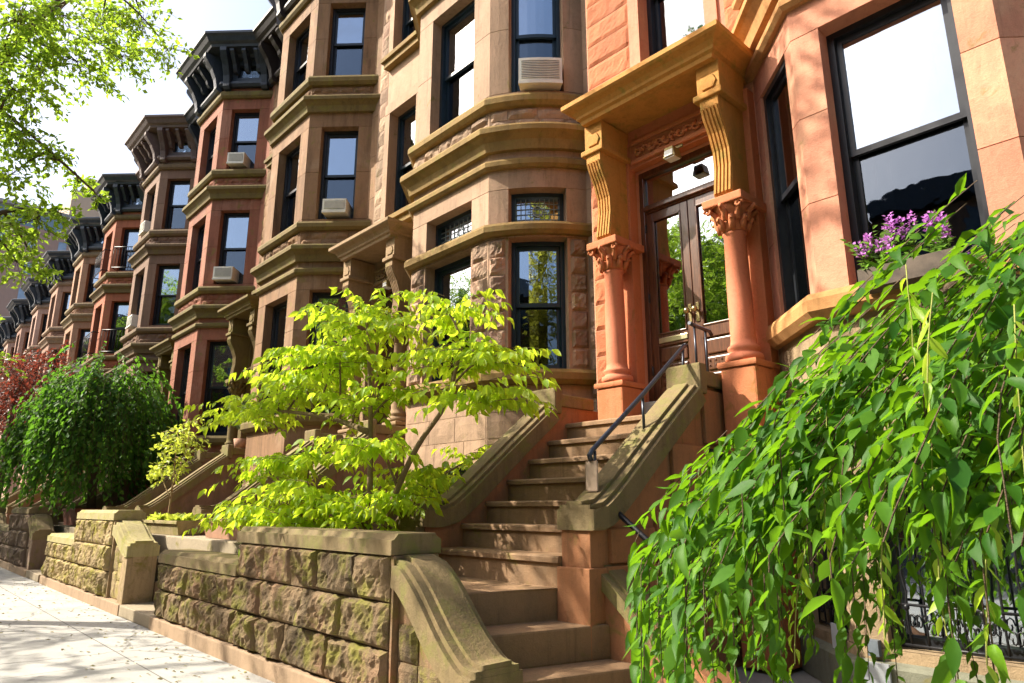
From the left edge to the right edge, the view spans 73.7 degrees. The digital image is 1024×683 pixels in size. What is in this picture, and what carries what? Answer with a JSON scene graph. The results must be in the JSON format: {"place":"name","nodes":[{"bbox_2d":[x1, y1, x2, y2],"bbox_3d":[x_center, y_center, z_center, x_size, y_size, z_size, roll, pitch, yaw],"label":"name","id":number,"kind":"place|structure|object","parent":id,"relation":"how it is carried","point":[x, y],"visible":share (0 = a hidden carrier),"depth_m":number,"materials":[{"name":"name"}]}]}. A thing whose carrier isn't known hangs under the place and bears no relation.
{"place":"outdoors","nodes":[
{"label":"outdoors","id":0,"kind":"place"},
{"bbox_2d":[0,336,3,360],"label":"row house","id":1,"kind":"structure","parent":0,"point":[1,347],"depth_m":46.70,"materials":[{"name":"brown"}]},
{"bbox_2d":[0,317,16,421],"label":"row house","id":2,"kind":"structure","parent":0,"point":[8,334],"depth_m":43.00,"materials":[{"name":"brown stone"}]},
{"bbox_2d":[0,299,32,441],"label":"row house","id":3,"kind":"structure","parent":0,"point":[20,313],"depth_m":39.35,"materials":[{"name":"brown stone"}]},
{"bbox_2d":[24,333,29,355],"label":"window","id":4,"kind":"structure","parent":3,"relation":"in","point":[27,338],"depth_m":39.39,"materials":[{"name":"black glass"}]},
{"bbox_2d":[1,277,51,497],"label":"row house","id":5,"kind":"structure","parent":0,"point":[37,294],"depth_m":35.69,"materials":[{"name":"brown stone"}]},
{"bbox_2d":[40,315,47,340],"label":"window","id":6,"kind":"structure","parent":5,"relation":"in","point":[45,316],"depth_m":35.72,"materials":[{"name":"black glass"}]},
{"bbox_2d":[18,250,74,486],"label":"row house","id":7,"kind":"structure","parent":0,"point":[54,332],"depth_m":31.99,"materials":[{"name":"brown stone"}]},
{"bbox_2d":[53,350,60,375],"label":"window","id":8,"kind":"structure","parent":7,"relation":"in","point":[58,360],"depth_m":31.42,"materials":[{"name":"black glass"}]},
{"bbox_2d":[60,293,70,325],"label":"window","id":9,"kind":"structure","parent":7,"relation":"in","point":[67,295],"depth_m":32.07,"materials":[{"name":"black glass"}]},
{"bbox_2d":[0,0,271,207],"label":"sky","id":10,"kind":"structure","parent":0,"point":[98,132],"materials":[{"name":"white"}]},
{"bbox_2d":[0,567,273,682],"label":"sidewalk","id":11,"kind":"structure","parent":0,"point":[26,656],"depth_m":6.23,"materials":[{"name":"concrete"}]},
{"bbox_2d":[0,317,27,377],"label":"street tree","id":12,"kind":"object","parent":11,"relation":"on","point":[8,357],"visible":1,"depth_m":18.04,"materials":[{"name":"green plant"}]},
{"bbox_2d":[0,0,199,288],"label":"street tree","id":13,"kind":"object","parent":11,"relation":"on","point":[40,19],"visible":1,"depth_m":8.36,"materials":[{"name":"green plant"}]},
{"bbox_2d":[0,578,248,682],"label":"leaf litter","id":14,"kind":"object","parent":11,"relation":"on","point":[180,656],"visible":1,"depth_m":6.69,"materials":[{"name":"brown plant"}]},
{"bbox_2d":[28,578,822,682],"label":"front yard","id":15,"kind":"structure","parent":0,"point":[798,675],"depth_m":5.25,"materials":[{"name":"concrete"}]},
{"bbox_2d":[0,507,6,523],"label":"garden wall","id":16,"kind":"structure","parent":15,"relation":"on","point":[3,520],"depth_m":17.95,"materials":[{"name":"stone"}]},
{"bbox_2d":[1,480,39,505],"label":"stoop","id":17,"kind":"object","parent":15,"relation":"on","point":[13,497],"visible":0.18,"depth_m":27.42,"materials":[{"name":"brown stone"}]},
{"bbox_2d":[0,507,55,576],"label":"garden wall","id":18,"kind":"structure","parent":15,"relation":"on","point":[25,532],"depth_m":13.59,"materials":[{"name":"stone"}]},
{"bbox_2d":[4,475,65,523],"bbox_3d":[-16.906,5.986,24.407,2.580,2.470,1.890,12,-18,-41],"label":"stoop","id":19,"kind":"object","parent":15,"relation":"on","point":[12,505],"visible":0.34,"depth_m":23.53,"materials":[{"name":"brown stone"}]},
{"bbox_2d":[0,339,80,497],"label":"plum tree","id":20,"kind":"object","parent":15,"relation":"on","point":[13,393],"visible":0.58,"depth_m":21.29,"materials":[{"name":"red plant"}]},
{"bbox_2d":[25,525,75,581],"bbox_3d":[-8.069,3.947,13.020,1.700,1.020,5.900,12,-18,-41],"label":"entrance ledge","id":21,"kind":"object","parent":15,"relation":"on","point":[34,575],"visible":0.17,"depth_m":13.07,"materials":[{"name":"stone"}]},
{"bbox_2d":[62,508,101,525],"bbox_3d":[-9.355,3.827,14.910,0.612,0.350,1.324,12,-18,-41],"label":"planter","id":22,"kind":"object","parent":21,"relation":"on","point":[70,517],"visible":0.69,"depth_m":14.57,"materials":[{"name":"brown stone"}]},
{"bbox_2d":[28,470,101,506],"bbox_3d":[-13.420,5.091,20.750,2.580,2.470,1.890,12,-18,-41],"label":"stoop","id":23,"kind":"object","parent":15,"relation":"on","point":[38,504],"visible":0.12,"depth_m":20.18,"materials":[{"name":"brown stone"}]},
{"bbox_2d":[40,217,104,485],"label":"row house","id":24,"kind":"structure","parent":15,"relation":"on","point":[85,239],"depth_m":28.31,"materials":[{"name":"brown stone"}]},
{"bbox_2d":[71,364,82,372],"bbox_3d":[-17.322,1.130,27.447,0.420,0.312,0.595,-1,-14,2],"label":"air conditioner","id":25,"kind":"object","parent":24,"relation":"attached to","point":[76,370],"visible":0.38,"depth_m":27.17,"materials":[{"name":"plastic"}]},
{"bbox_2d":[77,329,90,362],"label":"window","id":26,"kind":"structure","parent":24,"relation":"in","point":[84,332],"depth_m":27.81,"materials":[{"name":"black glass"}]},
{"bbox_2d":[86,265,99,301],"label":"window","id":27,"kind":"structure","parent":24,"relation":"in","point":[91,289],"depth_m":28.39,"materials":[{"name":"black glass"}]},
{"bbox_2d":[94,236,103,243],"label":"window","id":28,"kind":"structure","parent":24,"relation":"in","point":[102,239],"depth_m":28.69,"materials":[{"name":"black glass"}]},
{"bbox_2d":[0,339,183,519],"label":"weeping tree","id":29,"kind":"object","parent":15,"relation":"on","point":[117,422],"visible":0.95,"depth_m":14.47,"materials":[{"name":"green plant"}]},
{"bbox_2d":[39,510,159,615],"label":"garden wall","id":30,"kind":"structure","parent":15,"relation":"on","point":[105,560],"depth_m":9.07,"materials":[{"name":"stone"}]},
{"bbox_2d":[50,464,155,524],"bbox_3d":[-9.935,4.197,17.094,2.580,2.470,1.890,12,-18,-41],"label":"stoop","id":31,"kind":"object","parent":15,"relation":"on","point":[100,502],"visible":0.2,"depth_m":16.53,"materials":[{"name":"brown stone"}]},
{"bbox_2d":[80,173,143,474],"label":"row house","id":32,"kind":"structure","parent":15,"relation":"on","point":[120,213],"depth_m":24.58,"materials":[{"name":"brown stone"}]},
{"bbox_2d":[94,309,101,354],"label":"window","id":33,"kind":"structure","parent":32,"relation":"in","point":[101,309],"depth_m":24.86,"materials":[{"name":"black glass"}]},
{"bbox_2d":[107,302,128,353],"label":"window","id":34,"kind":"structure","parent":32,"relation":"in","point":[116,304],"depth_m":24.01,"materials":[{"name":"black glass"}]},
{"bbox_2d":[119,229,139,270],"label":"window","id":35,"kind":"structure","parent":32,"relation":"in","point":[131,236],"depth_m":24.78,"materials":[{"name":"black glass"}]},
{"bbox_2d":[128,196,141,204],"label":"window","id":36,"kind":"structure","parent":32,"relation":"in","point":[138,201],"depth_m":25.03,"materials":[{"name":"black glass"}]},
{"bbox_2d":[104,114,196,477],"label":"row house","id":37,"kind":"structure","parent":15,"relation":"on","point":[162,148],"depth_m":20.87,"materials":[{"name":"brown stone"}]},
{"bbox_2d":[125,314,138,329],"bbox_3d":[-11.310,-0.552,20.698,0.595,0.372,0.500,12,-18,-41],"label":"air conditioner","id":38,"kind":"object","parent":37,"relation":"attached to","point":[132,321],"visible":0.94,"depth_m":20.42,"materials":[{"name":"plastic"}]},
{"bbox_2d":[136,274,143,314],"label":"window","id":39,"kind":"structure","parent":37,"relation":"in","point":[142,277],"depth_m":21.27,"materials":[{"name":"black glass"}]},
{"bbox_2d":[138,220,150,235],"bbox_3d":[-11.310,-3.485,21.415,0.595,0.372,0.500,12,-18,-41],"label":"air conditioner","id":40,"kind":"object","parent":37,"relation":"attached to","point":[145,226],"visible":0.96,"depth_m":21.14,"materials":[{"name":"plastic"}]},
{"bbox_2d":[145,372,156,387],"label":"window","id":41,"kind":"structure","parent":37,"relation":"in","point":[149,373],"depth_m":19.76,"materials":[{"name":"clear glass"}]},
{"bbox_2d":[149,192,154,220],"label":"window","id":42,"kind":"structure","parent":37,"relation":"in","point":[153,196],"depth_m":21.96,"materials":[{"name":"black glass"}]},
{"bbox_2d":[152,265,179,324],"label":"window","id":43,"kind":"structure","parent":37,"relation":"in","point":[164,308],"depth_m":20.38,"materials":[{"name":"clear glass"}]},
{"bbox_2d":[164,181,189,228],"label":"window","id":44,"kind":"structure","parent":37,"relation":"in","point":[175,218],"depth_m":21.05,"materials":[{"name":"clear glass"}]},
{"bbox_2d":[174,143,190,151],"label":"window","id":45,"kind":"structure","parent":37,"relation":"in","point":[186,149],"depth_m":21.38,"materials":[{"name":"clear glass"}]},
{"bbox_2d":[102,444,245,518],"bbox_3d":[-6.449,3.303,13.438,2.580,2.470,1.890,12,-18,-41],"label":"stoop","id":46,"kind":"object","parent":15,"relation":"on","point":[200,476],"visible":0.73,"depth_m":13.10,"materials":[{"name":"brown stone"}]},
{"bbox_2d":[231,398,249,447],"bbox_3d":[-5.418,1.633,13.735,0.892,1.054,0.961,12,-18,-41],"label":"planter","id":47,"kind":"object","parent":46,"relation":"on","point":[240,442],"visible":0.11,"depth_m":13.54,"materials":[{"name":"ceramic"}]},
{"bbox_2d":[118,533,242,628],"bbox_3d":[-3.659,2.815,8.395,1.700,1.020,5.900,12,-18,-41],"label":"entrance ledge","id":48,"kind":"object","parent":15,"relation":"on","point":[141,614],"visible":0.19,"depth_m":8.08,"materials":[{"name":"stone"}]},
{"bbox_2d":[144,519,202,534],"bbox_3d":[-4.948,2.673,9.853,0.392,0.190,1.824,12,-18,-41],"label":"planter","id":49,"kind":"object","parent":48,"relation":"on","point":[167,527],"visible":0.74,"depth_m":9.31,"materials":[{"name":"stone"}]},
{"bbox_2d":[146,512,180,519],"bbox_3d":[-5.181,2.621,10.156,0.491,0.190,0.752,8,-16,-31],"label":"bedding plant","id":50,"kind":"object","parent":49,"relation":"in","point":[157,516],"visible":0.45,"depth_m":9.93,"materials":[{"name":"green plant"}]},
{"bbox_2d":[146,418,210,513],"bbox_3d":[-5.042,1.906,10.156,0.718,1.526,1.238,12,-18,-41],"label":"planter tree","id":51,"kind":"object","parent":49,"relation":"in","point":[177,442],"visible":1,"depth_m":10.08,"materials":[{"name":"green plant"}]},
{"bbox_2d":[166,512,199,520],"bbox_3d":[-4.595,2.473,9.537,0.499,0.180,0.525,5,-15,-19],"label":"bedding plant","id":52,"kind":"object","parent":49,"relation":"in","point":[182,517],"visible":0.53,"depth_m":9.39,"materials":[{"name":"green plant"}]},
{"bbox_2d":[201,518,279,539],"bbox_3d":[-3.201,2.228,8.119,0.462,0.230,1.524,12,-18,-41],"label":"planter","id":53,"kind":"object","parent":48,"relation":"on","point":[218,533],"visible":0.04,"depth_m":8.12,"materials":[{"name":"ceramic"}]},
{"bbox_2d":[149,30,274,479],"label":"row house","id":54,"kind":"structure","parent":15,"relation":"on","point":[224,78],"depth_m":17.05,"materials":[{"name":"brown stone"}]},
{"bbox_2d":[177,347,190,425],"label":"window","id":55,"kind":"structure","parent":54,"relation":"in","point":[183,387],"depth_m":16.77,"materials":[{"name":"black glass"}]},
{"bbox_2d":[192,223,204,290],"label":"window","id":56,"kind":"structure","parent":54,"relation":"in","point":[201,230],"depth_m":17.54,"materials":[{"name":"black glass"}]},
{"bbox_2d":[205,125,216,175],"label":"window","id":57,"kind":"structure","parent":54,"relation":"in","point":[212,134],"depth_m":18.25,"materials":[{"name":"black glass"}]},
{"bbox_2d":[200,341,232,435],"bbox_3d":[-6.762,1.099,15.921,0.716,2.230,0.170,-1,-14,2],"label":"window","id":58,"kind":"structure","parent":54,"relation":"in","point":[220,359],"depth_m":15.93,"materials":[{"name":"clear glass"}]},
{"bbox_2d":[212,266,238,283],"bbox_3d":[-6.866,-1.563,16.481,0.460,0.332,0.595,-1,-14,2],"label":"air conditioner","id":59,"kind":"object","parent":54,"relation":"attached to","point":[225,274],"visible":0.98,"depth_m":16.23,"materials":[{"name":"plastic"}]},
{"bbox_2d":[217,213,249,283],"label":"window","id":60,"kind":"structure","parent":54,"relation":"in","point":[235,257],"depth_m":16.71,"materials":[{"name":"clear glass"}]},
{"bbox_2d":[226,152,250,168],"bbox_3d":[-6.846,-4.487,17.195,0.420,0.312,0.595,-1,-14,2],"label":"air conditioner","id":61,"kind":"object","parent":54,"relation":"attached to","point":[236,160],"visible":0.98,"depth_m":16.95,"materials":[{"name":"plastic"}]},
{"bbox_2d":[229,112,259,168],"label":"window","id":62,"kind":"structure","parent":54,"relation":"in","point":[245,129],"depth_m":17.47,"materials":[{"name":"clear glass"}]},
{"bbox_2d":[239,67,258,77],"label":"window","id":63,"kind":"structure","parent":54,"relation":"in","point":[254,74],"depth_m":17.73,"materials":[{"name":"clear glass"}]},
{"bbox_2d":[192,420,405,534],"bbox_3d":[-2.947,2.404,9.764,2.580,2.470,2.000,12,-18,-41],"label":"stoop","id":64,"kind":"object","parent":15,"relation":"on","point":[381,433],"visible":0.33,"depth_m":9.62,"materials":[{"name":"brown stone"}]},
{"bbox_2d":[217,0,384,486],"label":"row house","id":65,"kind":"structure","parent":15,"relation":"on","point":[322,58],"depth_m":13.22,"materials":[{"name":"brown stone"}]},
{"bbox_2d":[266,301,286,415],"bbox_3d":[-4.290,0.331,12.779,0.120,2.230,0.980,12,-18,-41],"label":"window","id":66,"kind":"structure","parent":65,"relation":"in","point":[279,311],"depth_m":13.11,"materials":[{"name":"black glass"}]},
{"bbox_2d":[280,145,299,232],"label":"window","id":67,"kind":"structure","parent":65,"relation":"in","point":[292,159],"depth_m":13.83,"materials":[{"name":"black glass"}]},
{"bbox_2d":[292,25,309,91],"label":"window","id":68,"kind":"structure","parent":65,"relation":"in","point":[301,53],"depth_m":14.54,"materials":[{"name":"black glass"}]},
{"bbox_2d":[305,292,347,412],"bbox_3d":[-3.277,0.205,12.264,0.716,2.230,0.170,-1,-14,2],"label":"window","id":69,"kind":"structure","parent":65,"relation":"in","point":[323,297],"depth_m":12.45,"materials":[{"name":"black glass"}]},
{"bbox_2d":[321,198,351,218],"bbox_3d":[-3.260,-2.434,12.814,0.440,0.282,0.595,-1,-14,2],"label":"air conditioner","id":70,"kind":"object","parent":65,"relation":"attached to","point":[338,208],"visible":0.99,"depth_m":12.56,"materials":[{"name":"plastic"}]},
{"bbox_2d":[318,131,358,218],"bbox_3d":[-3.277,-3.131,13.081,0.716,1.900,0.170,-1,-14,2],"label":"window","id":71,"kind":"structure","parent":65,"relation":"in","point":[339,160],"depth_m":13.18,"materials":[{"name":"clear glass"}]},
{"bbox_2d":[328,8,365,75],"bbox_3d":[-3.278,-5.954,13.745,0.716,1.660,0.120,-1,-14,2],"label":"window","id":72,"kind":"structure","parent":65,"relation":"in","point":[348,25],"depth_m":13.77,"materials":[{"name":"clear glass"}]},
{"bbox_2d":[149,526,522,682],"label":"garden wall","id":73,"kind":"structure","parent":15,"relation":"on","point":[275,604],"depth_m":4.68,"materials":[{"name":"stone"}]},
{"bbox_2d":[328,0,597,500],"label":"row house","id":74,"kind":"structure","parent":15,"relation":"on","point":[482,180],"depth_m":8.96,"materials":[{"name":"beige stone"}]},
{"bbox_2d":[377,335,393,424],"bbox_3d":[-2.070,0.583,11.305,0.147,2.100,0.493,12,-18,-41],"label":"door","id":75,"kind":"structure","parent":74,"relation":"in","point":[390,349],"depth_m":11.42,"materials":[{"name":"brown wood"}]},
{"bbox_2d":[394,105,415,211],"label":"window","id":76,"kind":"structure","parent":74,"relation":"in","point":[406,122],"depth_m":12.38,"materials":[{"name":"black glass"}]},
{"bbox_2d":[402,0,414,40],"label":"window","id":77,"kind":"structure","parent":74,"relation":"in","point":[408,27],"depth_m":13.11,"materials":[{"name":"black glass"}]},
{"bbox_2d":[429,467,465,496],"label":"window","id":78,"kind":"structure","parent":74,"relation":"in","point":[461,472],"depth_m":8.45,"materials":[{"name":"black glass"}]},
{"bbox_2d":[432,255,470,381],"bbox_3d":[-0.688,-0.263,8.921,0.120,1.650,0.980,12,-18,-41],"label":"window","id":79,"kind":"structure","parent":74,"relation":"in","point":[452,280],"depth_m":9.10,"materials":[{"name":"clear glass"}]},
{"bbox_2d":[436,209,471,246],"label":"window","id":80,"kind":"structure","parent":74,"relation":"in","point":[455,227],"depth_m":9.34,"materials":[{"name":"black glass"}]},
{"bbox_2d":[439,0,474,127],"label":"window","id":81,"kind":"structure","parent":74,"relation":"in","point":[457,37],"depth_m":9.98,"materials":[{"name":"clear glass"}]},
{"bbox_2d":[511,0,560,91],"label":"window","id":82,"kind":"structure","parent":74,"relation":"in","point":[535,24],"depth_m":9.22,"materials":[{"name":"clear glass"}]},
{"bbox_2d":[511,193,563,221],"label":"window","id":83,"kind":"structure","parent":74,"relation":"in","point":[515,198],"depth_m":8.58,"materials":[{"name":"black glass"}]},
{"bbox_2d":[511,241,566,368],"bbox_3d":[0.320,-0.415,8.298,0.654,1.650,0.144,-1,-14,2],"label":"window","id":84,"kind":"structure","parent":74,"relation":"in","point":[536,325],"depth_m":8.28,"materials":[{"name":"black glass"}]},
{"bbox_2d":[518,57,562,90],"bbox_3d":[0.361,-3.380,8.948,0.561,0.382,0.614,0,-14,0],"label":"air conditioner","id":85,"kind":"object","parent":74,"relation":"attached to","point":[540,73],"visible":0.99,"depth_m":8.68,"materials":[{"name":"plastic"}]},
{"bbox_2d":[458,576,645,682],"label":"steps","id":86,"kind":"structure","parent":15,"relation":"on","point":[533,637],"depth_m":4.37,"materials":[{"name":"stone"}]},
{"bbox_2d":[397,321,742,669],"bbox_3d":[0.551,1.267,6.017,2.400,2.898,2.070,12,-18,-41],"label":"stoop","id":87,"kind":"object","parent":15,"relation":"on","point":[543,500],"visible":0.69,"depth_m":5.60,"materials":[{"name":"stone"}]},
{"bbox_2d":[709,449,724,460],"bbox_3d":[1.891,1.197,5.923,0.620,0.490,0.040,12,-18,-41],"label":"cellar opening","id":88,"kind":"object","parent":87,"relation":"attached to","point":[711,450],"visible":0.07,"depth_m":5.81,"materials":[{"name":"black"}]},
{"bbox_2d":[601,511,739,682],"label":"stair wall","id":89,"kind":"structure","parent":15,"relation":"on","point":[614,587],"depth_m":4.46,"materials":[{"name":"stone"}]},
{"bbox_2d":[623,173,1023,682],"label":"weeping tree","id":90,"kind":"object","parent":15,"relation":"on","point":[773,481],"visible":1,"depth_m":2.21,"materials":[{"name":"green plant"}]},
{"bbox_2d":[561,0,1023,682],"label":"row house","id":91,"kind":"structure","parent":0,"point":[751,164],"depth_m":5.90,"materials":[{"name":"brown stone"}]},
{"bbox_2d":[645,200,694,400],"bbox_3d":[1.645,-0.433,7.151,0.147,2.100,0.538,12,-18,-41],"label":"door","id":92,"kind":"structure","parent":91,"relation":"in","point":[671,297],"depth_m":7.20,"materials":[{"name":"brown wood"}]},
{"bbox_2d":[646,0,704,56],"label":"window","id":93,"kind":"structure","parent":91,"relation":"in","point":[669,21],"depth_m":8.02,"materials":[{"name":"clear glass"}]},
{"bbox_2d":[687,190,729,373],"bbox_3d":[2.016,-0.528,6.762,0.147,2.100,0.538,12,-18,-41],"label":"door","id":94,"kind":"structure","parent":91,"relation":"in","point":[710,307],"depth_m":6.86,"materials":[{"name":"brown wood"}]},
{"bbox_2d":[763,59,809,312],"bbox_3d":[2.459,-1.336,5.963,0.120,2.230,0.662,-1,-14,2],"label":"window","id":95,"kind":"structure","parent":91,"relation":"in","point":[784,178],"depth_m":6.12,"materials":[{"name":"black glass"}]},
{"bbox_2d":[823,543,848,630],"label":"window","id":96,"kind":"structure","parent":91,"relation":"in","point":[834,549],"depth_m":5.47,"materials":[{"name":"black glass"}]},
{"bbox_2d":[864,639,891,682],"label":"meter box","id":97,"kind":"object","parent":91,"relation":"attached to","point":[878,671],"visible":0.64,"depth_m":4.46,"materials":[{"name":"white plastic"}]},
{"bbox_2d":[840,209,964,294],"bbox_3d":[2.621,-0.635,4.638,0.273,0.498,0.710,12,-18,-41],"label":"flower box","id":98,"kind":"object","parent":91,"relation":"attached to","point":[919,267],"visible":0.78,"depth_m":4.59,"materials":[{"name":"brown wood"}]},
{"bbox_2d":[826,0,990,281],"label":"window","id":99,"kind":"structure","parent":91,"relation":"in","point":[918,170],"depth_m":5.14,"materials":[{"name":"black glass"}]},
{"bbox_2d":[876,439,1023,662],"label":"window","id":100,"kind":"structure","parent":91,"relation":"in","point":[921,640],"depth_m":4.53,"materials":[{"name":"black metal"}]},
{"bbox_2d":[830,622,837,647],"bbox_3d":[2.332,2.117,4.887,0.015,0.170,0.180,-1,-14,2],"label":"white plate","id":101,"kind":"object","parent":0,"point":[834,630],"visible":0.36,"depth_m":4.94,"materials":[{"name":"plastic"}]},
{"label":"garden bed","id":102,"kind":"structure","parent":0,"visible":0},
{"bbox_3d":[-1.291,1.983,5.790,0.412,0.400,0.824,12,-18,-41],"label":"planter","id":103,"kind":"object","parent":102,"relation":"on","visible":0},
{"bbox_2d":[182,287,560,556],"bbox_3d":[-1.556,0.812,6.592,4.326,2.419,3.138,-2,-14,9],"label":"dogwood tree","id":104,"kind":"object","parent":103,"relation":"in","point":[380,507],"visible":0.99,"depth_m":6.09,"materials":[{"name":"green plant"}]},
{"label":"ground","id":105,"kind":"structure","parent":0,"visible":0},
{"bbox_2d":[59,178,99,216],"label":"tan tower","id":106,"kind":"structure","parent":105,"relation":"on","point":[85,204],"depth_m":112.47,"materials":[{"name":"brick"}]},
{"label":"opposite sidewalk","id":107,"kind":"structure","parent":0,"visible":0},
{"bbox_2d":[0,198,74,316],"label":"apartment block","id":108,"kind":"structure","parent":107,"relation":"on","point":[8,294],"depth_m":80.53,"materials":[{"name":"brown paint"}]},
{"bbox_2d":[17,288,25,298],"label":"window","id":109,"kind":"structure","parent":108,"relation":"in","point":[21,295],"depth_m":79.85,"materials":[{"name":"blue glass"}]},
{"bbox_2d":[58,242,66,249],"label":"window","id":110,"kind":"structure","parent":108,"relation":"in","point":[62,246],"depth_m":83.60,"materials":[{"name":"blue glass"}]}
]}

